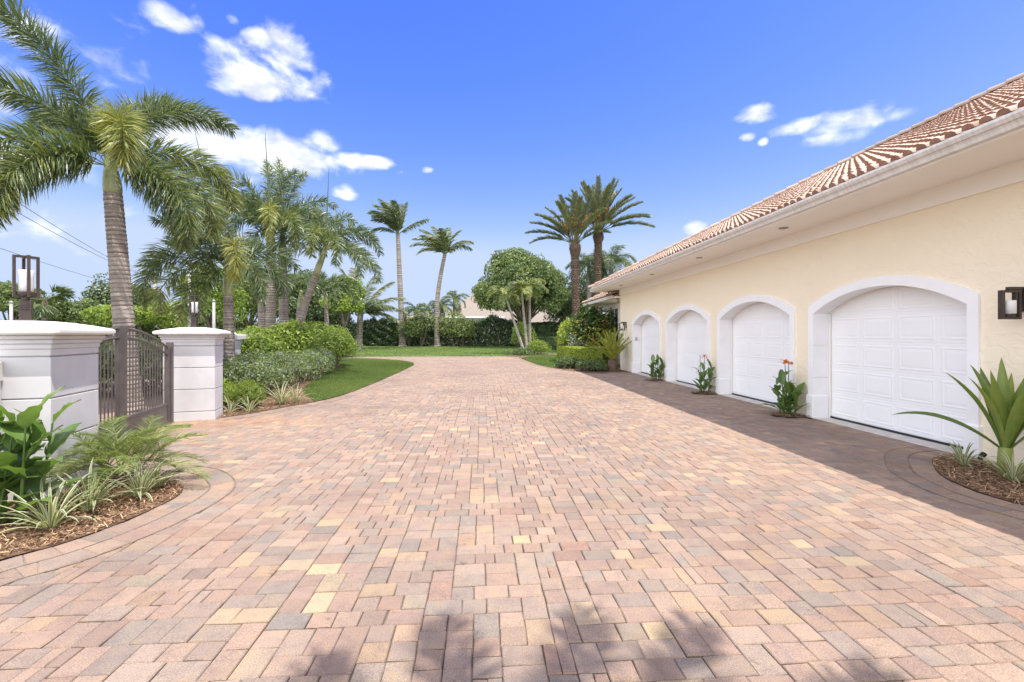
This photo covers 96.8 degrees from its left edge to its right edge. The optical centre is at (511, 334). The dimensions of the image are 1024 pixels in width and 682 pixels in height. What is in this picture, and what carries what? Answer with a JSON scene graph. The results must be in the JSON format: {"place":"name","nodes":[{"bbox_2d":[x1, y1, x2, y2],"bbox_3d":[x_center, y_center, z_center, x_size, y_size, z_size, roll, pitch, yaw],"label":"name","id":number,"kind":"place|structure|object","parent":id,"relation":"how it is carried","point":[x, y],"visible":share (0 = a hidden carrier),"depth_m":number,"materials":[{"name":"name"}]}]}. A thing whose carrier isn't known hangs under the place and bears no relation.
{"place":"outdoors","nodes":[
{"label":"outdoors","id":0,"kind":"place"},
{"bbox_2d":[0,476,181,558],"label":"mulch bed","id":1,"kind":"object","parent":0,"point":[119,519],"visible":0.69,"depth_m":3.89,"materials":[{"name":"brown wood"}]},
{"bbox_2d":[0,360,2,432],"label":"garden wall","id":2,"kind":"structure","parent":1,"relation":"on","point":[1,371],"depth_m":4.26,"materials":[{"name":"paint"}]},
{"bbox_2d":[0,405,45,519],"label":"canna lily","id":3,"kind":"object","parent":1,"relation":"on","point":[9,457],"visible":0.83,"depth_m":3.74,"materials":[{"name":"green plant"}]},
{"bbox_2d":[0,386,92,524],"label":"canna lily","id":4,"kind":"object","parent":1,"relation":"on","point":[26,471],"visible":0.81,"depth_m":3.84,"materials":[{"name":"green plant"}]},
{"bbox_2d":[0,471,102,532],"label":"flax plant","id":5,"kind":"object","parent":1,"relation":"on","point":[46,522],"visible":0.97,"depth_m":3.70,"materials":[{"name":"green plant"}]},
{"bbox_2d":[0,321,115,501],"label":"gate pillar","id":6,"kind":"structure","parent":1,"relation":"on","point":[41,360],"depth_m":4.45,"materials":[{"name":"paint"}]},
{"bbox_2d":[12,254,39,320],"bbox_3d":[-5.361,-0.504,5.020,0.183,0.734,0.183,0,0,-23],"label":"pillar lantern","id":7,"kind":"object","parent":6,"relation":"on","point":[26,292],"visible":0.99,"depth_m":4.97,"materials":[{"name":"brown metal"}]},
{"bbox_2d":[96,326,173,449],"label":"driveway gate","id":8,"kind":"structure","parent":6,"relation":"attached to","point":[166,408],"depth_m":7.03,"materials":[{"name":"metal"}]},
{"bbox_2d":[22,456,145,516],"bbox_3d":[-3.796,1.362,4.145,0.789,0.437,0.918,0,0,-4],"label":"flax plant","id":9,"kind":"object","parent":1,"relation":"on","point":[94,495],"visible":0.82,"depth_m":4.07,"materials":[{"name":"green plant"}]},
{"bbox_2d":[31,413,212,493],"bbox_3d":[-4.141,1.280,4.797,1.991,0.763,1.449,0,0,34],"label":"pygmy date palm","id":10,"kind":"object","parent":1,"relation":"on","point":[140,438],"visible":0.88,"depth_m":4.70,"materials":[{"name":"green plant"}]},
{"bbox_2d":[90,447,181,508],"bbox_3d":[-3.607,1.356,4.440,0.758,0.458,0.854,0,0,-4],"label":"flax plant","id":11,"kind":"object","parent":1,"relation":"on","point":[139,482],"visible":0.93,"depth_m":4.43,"materials":[{"name":"green plant"}]},
{"bbox_2d":[127,456,192,487],"bbox_3d":[-3.656,1.437,4.712,0.561,0.293,0.439,0,0,-18],"label":"flax plant","id":12,"kind":"object","parent":1,"relation":"on","point":[157,473],"visible":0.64,"depth_m":4.72,"materials":[{"name":"green plant"}]},
{"bbox_2d":[0,378,1023,557],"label":"mulch chips","id":13,"kind":"object","parent":1,"relation":"on","point":[149,503],"visible":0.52,"depth_m":4.46,"materials":[{"name":"brown wood"}]},
{"bbox_2d":[0,0,245,412],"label":"foxtail palm","id":14,"kind":"object","parent":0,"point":[113,135],"visible":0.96,"depth_m":9.29,"materials":[{"name":"green plant"}]},
{"bbox_2d":[95,334,161,397],"bbox_3d":[-11.443,0.704,13.500,6.779,1.826,3.544,0,0,42],"label":"street shrub","id":15,"kind":"object","parent":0,"point":[140,366],"visible":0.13,"depth_m":11.58,"materials":[{"name":"green plant"}]},
{"bbox_2d":[217,367,408,417],"bbox_3d":[-7.940,1.588,20.919,8.778,0.001,23.665,0,0,-29],"label":"mulch bed","id":16,"kind":"object","parent":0,"point":[287,402],"visible":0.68,"depth_m":10.80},
{"bbox_2d":[131,130,301,384],"bbox_3d":[-7.343,-1.781,11.545,3.386,6.768,3.172,0,0,-4],"label":"foxtail palm","id":17,"kind":"object","parent":16,"relation":"on","point":[237,260],"visible":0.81,"depth_m":10.93,"materials":[{"name":"green plant"}]},
{"bbox_2d":[223,396,243,411],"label":"flax plant","id":18,"kind":"object","parent":16,"relation":"on","point":[230,405],"visible":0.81,"depth_m":9.26,"materials":[{"name":"green plant"}]},
{"bbox_2d":[221,335,247,358],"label":"gate pillar","id":19,"kind":"structure","parent":16,"relation":"on","point":[239,339],"depth_m":13.88,"materials":[{"name":"paint"}]},
{"bbox_2d":[223,377,266,410],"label":"shrub","id":20,"kind":"object","parent":16,"relation":"on","point":[250,390],"visible":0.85,"depth_m":9.72,"materials":[{"name":"green plant"}]},
{"bbox_2d":[227,397,266,412],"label":"flax plant","id":21,"kind":"object","parent":16,"relation":"on","point":[251,408],"visible":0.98,"depth_m":9.31,"materials":[{"name":"green plant"}]},
{"bbox_2d":[192,136,323,335],"bbox_3d":[-9.394,-2.967,17.033,4.605,9.134,3.847,0,0,-4],"label":"foxtail palm","id":22,"kind":"object","parent":16,"relation":"on","point":[258,212],"visible":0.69,"depth_m":16.83,"materials":[{"name":"green plant"}]},
{"bbox_2d":[219,266,301,328],"bbox_3d":[-13.153,-1.199,24.006,3.849,5.623,4.030,0,0,-4],"label":"foxtail palm","id":23,"kind":"object","parent":16,"relation":"on","point":[262,317],"visible":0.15,"depth_m":23.73,"materials":[{"name":"green plant"}]},
{"bbox_2d":[212,156,344,326],"bbox_3d":[-9.309,-3.039,18.377,4.707,9.287,4.021,0,0,-4],"label":"foxtail palm","id":24,"kind":"object","parent":16,"relation":"on","point":[283,312],"visible":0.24,"depth_m":18.41,"materials":[{"name":"green plant"}]},
{"bbox_2d":[222,345,337,399],"bbox_3d":[-7.692,0.986,15.299,3.420,1.263,9.939,0,0,-21],"label":"flowering shrub","id":25,"kind":"object","parent":16,"relation":"on","point":[263,370],"visible":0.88,"depth_m":12.46,"materials":[{"name":"green plant"}]},
{"bbox_2d":[263,379,306,404],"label":"flax plant","id":26,"kind":"object","parent":16,"relation":"on","point":[281,399],"visible":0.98,"depth_m":10.28,"materials":[{"name":"green plant"}]},
{"bbox_2d":[235,319,358,376],"bbox_3d":[-8.836,0.428,19.535,4.121,2.382,11.275,0,0,-12],"label":"leafy hedge","id":27,"kind":"object","parent":16,"relation":"on","point":[337,340],"visible":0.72,"depth_m":16.89,"materials":[{"name":"green plant"}]},
{"bbox_2d":[259,276,341,319],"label":"foxtail palm","id":28,"kind":"object","parent":16,"relation":"on","point":[320,287],"visible":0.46,"depth_m":22.84,"materials":[{"name":"green plant"}]},
{"bbox_2d":[287,383,313,402],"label":"flax plant","id":29,"kind":"object","parent":16,"relation":"on","point":[295,399],"visible":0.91,"depth_m":10.59,"materials":[{"name":"green plant"}]},
{"bbox_2d":[262,174,384,375],"bbox_3d":[-7.300,-2.457,17.816,3.787,8.127,4.134,0,0,31],"label":"foxtail palm","id":30,"kind":"object","parent":16,"relation":"on","point":[332,241],"visible":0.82,"depth_m":17.51,"materials":[{"name":"green plant"}]},
{"bbox_2d":[289,270,363,328],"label":"foxtail palm","id":31,"kind":"object","parent":16,"relation":"on","point":[338,281],"visible":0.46,"depth_m":26.05,"materials":[{"name":"green plant"}]},
{"bbox_2d":[303,358,413,400],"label":"lawn","id":32,"kind":"structure","parent":0,"point":[360,373],"depth_m":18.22,"materials":[{"name":"green plant"}]},
{"bbox_2d":[343,346,556,356],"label":"lawn","id":33,"kind":"structure","parent":0,"point":[427,351],"depth_m":40.51,"materials":[{"name":"green plant"}]},
{"bbox_2d":[13,284,76,320],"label":"sabal palm","id":34,"kind":"object","parent":33,"relation":"on","point":[44,306],"visible":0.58,"depth_m":33.87,"materials":[{"name":"green plant"}]},
{"bbox_2d":[37,297,101,325],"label":"broadleaf tree","id":35,"kind":"object","parent":33,"relation":"on","point":[69,311],"visible":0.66,"depth_m":43.02,"materials":[{"name":"green plant"}]},
{"bbox_2d":[79,304,139,327],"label":"broadleaf tree","id":36,"kind":"object","parent":33,"relation":"on","point":[102,315],"visible":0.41,"depth_m":34.80,"materials":[{"name":"green plant"}]},
{"bbox_2d":[78,272,144,326],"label":"broadleaf tree","id":37,"kind":"object","parent":33,"relation":"on","point":[100,293],"visible":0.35,"depth_m":46.38,"materials":[{"name":"green plant"}]},
{"bbox_2d":[134,284,160,335],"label":"broadleaf tree","id":38,"kind":"object","parent":33,"relation":"on","point":[139,324],"visible":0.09,"depth_m":51.82,"materials":[{"name":"green plant"}]},
{"bbox_2d":[134,299,187,329],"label":"broadleaf tree","id":39,"kind":"object","parent":33,"relation":"on","point":[148,318],"visible":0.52,"depth_m":33.14,"materials":[{"name":"green plant"}]},
{"bbox_2d":[176,263,250,327],"bbox_3d":[-26.632,-2.410,39.869,5.616,8.115,5.080,0,0,20],"label":"broadleaf tree","id":40,"kind":"object","parent":33,"relation":"on","point":[217,295],"visible":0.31,"depth_m":39.63,"materials":[{"name":"green plant"}]},
{"bbox_2d":[214,278,289,330],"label":"broadleaf tree","id":41,"kind":"object","parent":33,"relation":"on","point":[252,307],"visible":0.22,"depth_m":44.57,"materials":[{"name":"green plant"}]},
{"bbox_2d":[276,269,334,321],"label":"broadleaf tree","id":42,"kind":"object","parent":33,"relation":"on","point":[293,299],"visible":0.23,"depth_m":48.48,"materials":[{"name":"green plant"}]},
{"bbox_2d":[305,308,335,328],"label":"broadleaf tree","id":43,"kind":"object","parent":33,"relation":"on","point":[320,318],"visible":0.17,"depth_m":56.86,"materials":[{"name":"green plant"}]},
{"bbox_2d":[319,276,365,330],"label":"broadleaf tree","id":44,"kind":"object","parent":33,"relation":"on","point":[345,303],"visible":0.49,"depth_m":45.39,"materials":[{"name":"green plant"}]},
{"bbox_2d":[330,311,358,337],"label":"conical shrub","id":45,"kind":"object","parent":33,"relation":"on","point":[337,319],"visible":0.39,"depth_m":49.63,"materials":[{"name":"green plant"}]},
{"bbox_2d":[338,343,367,357],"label":"round shrub","id":46,"kind":"object","parent":33,"relation":"on","point":[358,352],"visible":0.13,"depth_m":32.19,"materials":[{"name":"green plant"}]},
{"bbox_2d":[332,316,375,345],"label":"tall hedge","id":47,"kind":"object","parent":33,"relation":"on","point":[369,338],"visible":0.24,"depth_m":61.73,"materials":[{"name":"green plant"}]},
{"bbox_2d":[321,268,407,348],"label":"coconut palm","id":48,"kind":"object","parent":33,"relation":"on","point":[378,306],"visible":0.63,"depth_m":52.20,"materials":[{"name":"green plant"}]},
{"bbox_2d":[367,199,429,346],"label":"coconut palm","id":49,"kind":"object","parent":33,"relation":"on","point":[393,219],"visible":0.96,"depth_m":59.70,"materials":[{"name":"green plant"}]},
{"bbox_2d":[394,302,441,346],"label":"mixed shrub","id":50,"kind":"object","parent":33,"relation":"on","point":[416,326],"visible":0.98,"depth_m":59.42,"materials":[{"name":"green plant"}]},
{"bbox_2d":[408,226,474,346],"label":"coconut palm","id":51,"kind":"object","parent":33,"relation":"on","point":[437,244],"visible":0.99,"depth_m":59.72,"materials":[{"name":"green plant"}]},
{"bbox_2d":[373,314,522,346],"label":"tall hedge","id":52,"kind":"object","parent":33,"relation":"on","point":[493,323],"visible":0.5,"depth_m":61.92,"materials":[{"name":"green plant"}]},
{"bbox_2d":[438,310,476,346],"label":"mixed shrub","id":53,"kind":"object","parent":33,"relation":"on","point":[464,330],"visible":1,"depth_m":59.58,"materials":[{"name":"green plant"}]},
{"bbox_2d":[487,285,523,348],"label":"christmas palm","id":54,"kind":"object","parent":33,"relation":"on","point":[502,294],"visible":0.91,"depth_m":36.90,"materials":[{"name":"green plant"}]},
{"bbox_2d":[504,347,535,355],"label":"mound shrub","id":55,"kind":"object","parent":33,"relation":"on","point":[525,351],"visible":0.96,"depth_m":34.38,"materials":[{"name":"green plant"}]},
{"bbox_2d":[470,247,571,346],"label":"ficus tree","id":56,"kind":"object","parent":33,"relation":"on","point":[506,268],"visible":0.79,"depth_m":53.00,"materials":[{"name":"green plant"}]},
{"bbox_2d":[506,281,537,346],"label":"christmas palm","id":57,"kind":"object","parent":33,"relation":"on","point":[524,290],"visible":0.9,"depth_m":37.11,"materials":[{"name":"green plant"}]},
{"bbox_2d":[511,321,537,348],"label":"mound shrub","id":58,"kind":"object","parent":33,"relation":"on","point":[514,338],"visible":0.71,"depth_m":38.88,"materials":[{"name":"green plant"}]},
{"bbox_2d":[511,278,548,343],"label":"christmas palm","id":59,"kind":"object","parent":33,"relation":"on","point":[534,281],"visible":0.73,"depth_m":37.40,"materials":[{"name":"green plant"}]},
{"bbox_2d":[527,321,563,344],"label":"tall hedge","id":60,"kind":"object","parent":33,"relation":"on","point":[546,329],"visible":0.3,"depth_m":56.25,"materials":[{"name":"green plant"}]},
{"bbox_2d":[533,336,561,349],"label":"trimmed hedge","id":61,"kind":"object","parent":33,"relation":"on","point":[552,343],"visible":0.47,"depth_m":46.42,"materials":[{"name":"green plant"}]},
{"bbox_2d":[543,291,592,321],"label":"broadleaf tree","id":62,"kind":"object","parent":33,"relation":"on","point":[564,312],"visible":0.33,"depth_m":61.14,"materials":[{"name":"green plant"}]},
{"bbox_2d":[565,250,608,307],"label":"queen palm","id":63,"kind":"object","parent":33,"relation":"on","point":[582,263],"visible":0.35,"depth_m":56.73,"materials":[{"name":"green plant"}]},
{"bbox_2d":[567,265,608,308],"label":"broadleaf tree","id":64,"kind":"object","parent":33,"relation":"on","point":[583,282],"visible":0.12,"depth_m":62.56,"materials":[{"name":"green plant"}]},
{"bbox_2d":[553,174,655,311],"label":"date palm","id":65,"kind":"object","parent":33,"relation":"on","point":[606,196],"visible":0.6,"depth_m":41.31,"materials":[{"name":"green plant"}]},
{"bbox_2d":[582,243,636,283],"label":"queen palm","id":66,"kind":"object","parent":33,"relation":"on","point":[611,259],"visible":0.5,"depth_m":53.64,"materials":[{"name":"green plant"}]},
{"bbox_2d":[0,356,1023,681],"bbox_3d":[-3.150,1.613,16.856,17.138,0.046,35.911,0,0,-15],"label":"driveway","id":67,"kind":"structure","parent":0,"point":[796,550],"depth_m":3.31,"materials":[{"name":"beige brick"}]},
{"bbox_2d":[152,327,230,420],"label":"gate pillar","id":68,"kind":"structure","parent":67,"relation":"on","point":[198,373],"depth_m":8.49,"materials":[{"name":"paint"}]},
{"bbox_2d":[189,295,199,326],"bbox_3d":[-6.383,-0.468,9.150,0.165,0.661,0.165,0,0,2],"label":"pillar lantern","id":69,"kind":"object","parent":68,"relation":"on","point":[194,313],"visible":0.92,"depth_m":9.11,"materials":[{"name":"brown metal"}]},
{"label":"mulch bed","id":70,"kind":"structure","parent":67,"relation":"on","visible":0},
{"bbox_2d":[692,355,715,392],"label":"canna lily","id":71,"kind":"object","parent":70,"relation":"on","point":[701,379],"visible":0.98,"depth_m":12.39,"materials":[{"name":"green plant"}]},
{"bbox_2d":[0,0,1023,332],"label":"sky","id":72,"kind":"structure","parent":0,"point":[476,115],"materials":[{"name":"blue"}]},
{"bbox_2d":[526,339,551,354],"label":"mound shrub","id":73,"kind":"object","parent":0,"point":[537,345],"visible":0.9,"depth_m":35.80,"materials":[{"name":"green plant"}]},
{"bbox_2d":[522,354,558,367],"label":"grass","id":74,"kind":"structure","parent":0,"point":[546,360],"depth_m":28.16,"materials":[{"name":"green plant"}]},
{"bbox_2d":[508,356,627,372],"bbox_3d":[2.121,1.588,26.406,4.864,0.001,15.598,0,0,-4],"label":"mulch bed","id":75,"kind":"object","parent":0,"point":[590,371],"visible":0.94,"depth_m":20.12,"materials":[{"name":"brown soil"}]},
{"bbox_2d":[554,317,574,356],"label":"yellow shrub","id":76,"kind":"object","parent":75,"relation":"on","point":[561,331],"visible":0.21,"depth_m":26.10,"materials":[{"name":"green plant"}]},
{"bbox_2d":[567,333,583,355],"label":"white flowers","id":77,"kind":"object","parent":75,"relation":"on","point":[573,343],"visible":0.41,"depth_m":24.71,"materials":[{"name":"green plant"}]},
{"bbox_2d":[554,356,608,371],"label":"shrub","id":78,"kind":"object","parent":75,"relation":"on","point":[598,364],"visible":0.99,"depth_m":20.04,"materials":[{"name":"green plant"}]},
{"bbox_2d":[556,344,610,361],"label":"trimmed hedge","id":79,"kind":"object","parent":75,"relation":"on","point":[562,351],"visible":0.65,"depth_m":23.20,"materials":[{"name":"green plant"}]},
{"bbox_2d":[560,303,618,360],"bbox_3d":[4.510,-0.090,26.353,3.886,3.424,6.377,0,0,-4],"label":"croton shrub","id":80,"kind":"object","parent":75,"relation":"on","point":[589,322],"visible":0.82,"depth_m":24.39,"materials":[{"name":"green plant"}]},
{"bbox_2d":[587,328,631,371],"bbox_3d":[4.348,0.636,19.916,2.163,1.927,2.193,0,0,23],"label":"cycad","id":81,"kind":"object","parent":75,"relation":"on","point":[613,350],"visible":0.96,"depth_m":19.60,"materials":[{"name":"green plant"}]},
{"bbox_2d":[525,190,616,318],"bbox_3d":[5.129,-5.410,40.198,8.099,14.032,6.109,0,0,-4],"label":"date palm","id":82,"kind":"object","parent":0,"point":[576,217],"visible":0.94,"depth_m":39.62,"materials":[{"name":"green plant"}]},
{"bbox_2d":[771,412,810,417],"bbox_3d":[5.448,1.592,9.020,0.606,0.001,0.680,0,0,-4],"label":"mulch bed","id":83,"kind":"object","parent":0,"point":[793,415],"visible":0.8,"depth_m":8.95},
{"bbox_2d":[759,359,809,414],"bbox_3d":[5.472,1.033,9.086,0.928,1.098,0.827,0,0,-4],"label":"canna lily","id":84,"kind":"object","parent":83,"relation":"on","point":[790,398],"visible":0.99,"depth_m":8.97,"materials":[{"name":"green plant"}]},
{"bbox_2d":[932,455,1023,503],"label":"mulch bed","id":85,"kind":"object","parent":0,"point":[974,486],"visible":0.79,"depth_m":4.99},
{"bbox_2d":[893,357,1023,473],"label":"crinum lily","id":86,"kind":"object","parent":85,"relation":"on","point":[1004,402],"visible":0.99,"depth_m":5.17,"materials":[{"name":"green plant"}]},
{"bbox_2d":[931,441,994,467],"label":"flax plant","id":87,"kind":"object","parent":85,"relation":"on","point":[959,458],"visible":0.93,"depth_m":5.52,"materials":[{"name":"green plant"}]},
{"bbox_2d":[977,452,986,466],"bbox_3d":[5.578,1.488,5.401,0.108,0.184,0.060,0,0,-18],"label":"garden spotlight","id":88,"kind":"object","parent":85,"relation":"on","point":[981,454],"visible":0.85,"depth_m":5.39,"materials":[{"name":"metal"}]},
{"bbox_2d":[968,451,1023,483],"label":"flax plant","id":89,"kind":"object","parent":85,"relation":"on","point":[1013,472],"visible":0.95,"depth_m":4.91,"materials":[{"name":"green plant"}]},
{"label":"road","id":90,"kind":"structure","parent":0,"visible":0},
{"bbox_2d":[9,301,13,320],"bbox_3d":[-27.520,-0.134,25.000,0.182,3.468,0.173,0,0,-4],"label":"signpost","id":91,"kind":"object","parent":90,"relation":"on","point":[11,310],"visible":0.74,"depth_m":24.95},
{"bbox_2d":[0,280,46,320],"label":"broadleaf tree","id":92,"kind":"object","parent":90,"relation":"on","point":[6,297],"visible":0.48,"depth_m":40.66,"materials":[{"name":"green plant"}]},
{"bbox_2d":[212,299,215,328],"bbox_3d":[-19.660,-0.363,30.000,0.221,3.926,0.210,0,0,-4],"label":"utility pole","id":93,"kind":"object","parent":90,"relation":"on","point":[213,315],"visible":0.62,"depth_m":29.92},
{"label":"ground","id":94,"kind":"structure","parent":0,"visible":0},
{"bbox_2d":[0,314,317,341],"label":"street hedge","id":95,"kind":"object","parent":94,"relation":"on","point":[152,327],"visible":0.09,"depth_m":56.98,"materials":[{"name":"green plant"}]},
{"bbox_2d":[403,301,431,337],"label":"palm","id":96,"kind":"object","parent":94,"relation":"on","point":[412,308],"visible":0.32,"depth_m":69.54,"materials":[{"name":"green plant"}]},
{"bbox_2d":[425,300,457,321],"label":"palm","id":97,"kind":"object","parent":94,"relation":"on","point":[431,304],"visible":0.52,"depth_m":70.75,"materials":[{"name":"green plant"}]},
{"bbox_2d":[439,290,469,316],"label":"palm","id":98,"kind":"object","parent":94,"relation":"on","point":[456,298],"visible":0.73,"depth_m":71.65,"materials":[{"name":"green plant"}]},
{"bbox_2d":[444,294,509,340],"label":"neighbour house","id":99,"kind":"structure","parent":94,"relation":"on","point":[471,311],"depth_m":85.80,"materials":[{"name":"white paint"}]},
{"bbox_2d":[499,306,566,343],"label":"neighbour house","id":100,"kind":"structure","parent":94,"relation":"on","point":[537,317],"depth_m":75.38,"materials":[{"name":"white paint"}]},
{"bbox_2d":[582,73,1023,465],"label":"house","id":101,"kind":"structure","parent":94,"relation":"on","point":[860,289],"depth_m":7.65,"materials":[{"name":"beige paint"}]},
{"bbox_2d":[610,308,619,346],"bbox_3d":[5.532,-0.450,24.482,0.100,2.137,1.748,0,0,-4],"label":"window","id":102,"kind":"structure","parent":101,"relation":"in","point":[616,311],"depth_m":24.01,"materials":[{"name":"white paint"}]},
{"bbox_2d":[619,322,626,330],"bbox_3d":[4.878,-0.370,20.027,0.309,0.380,0.120,0,0,-4],"label":"wall lantern","id":103,"kind":"object","parent":101,"relation":"attached to","point":[625,324],"depth_m":20.00,"materials":[{"name":"brown metal"}]},
{"bbox_2d":[640,316,669,374],"bbox_3d":[5.510,0.358,17.685,0.085,2.476,2.840,0,0,-4],"label":"garage door","id":104,"kind":"structure","parent":101,"relation":"in","point":[649,329],"depth_m":18.22,"materials":[{"name":"paint"}]},
{"bbox_2d":[676,310,706,385],"bbox_3d":[5.747,0.358,14.213,0.085,2.476,2.840,0,0,-4],"label":"garage door","id":105,"kind":"structure","parent":101,"relation":"in","point":[691,329],"depth_m":14.57,"materials":[{"name":"paint"}]},
{"bbox_2d":[731,302,789,406],"bbox_3d":[5.980,0.358,10.781,0.085,2.476,2.840,0,0,-4],"label":"garage door","id":106,"kind":"structure","parent":101,"relation":"in","point":[760,332],"depth_m":10.96,"materials":[{"name":"paint"}]},
{"bbox_2d":[829,286,966,448],"bbox_3d":[6.213,0.358,7.358,0.085,2.476,2.840,0,0,-4],"label":"garage door","id":107,"kind":"structure","parent":101,"relation":"in","point":[892,350],"depth_m":7.26,"materials":[{"name":"paint"}]},
{"bbox_2d":[998,287,1023,318],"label":"wall lantern","id":108,"kind":"object","parent":101,"relation":"attached to","point":[1013,308],"depth_m":5.32,"materials":[{"name":"brown metal"}]},
{"label":"mulch bed","id":109,"kind":"structure","parent":0,"visible":0},
{"bbox_2d":[644,354,663,379],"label":"canna lily","id":110,"kind":"object","parent":109,"relation":"on","point":[653,374],"visible":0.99,"depth_m":15.85,"materials":[{"name":"green plant"}]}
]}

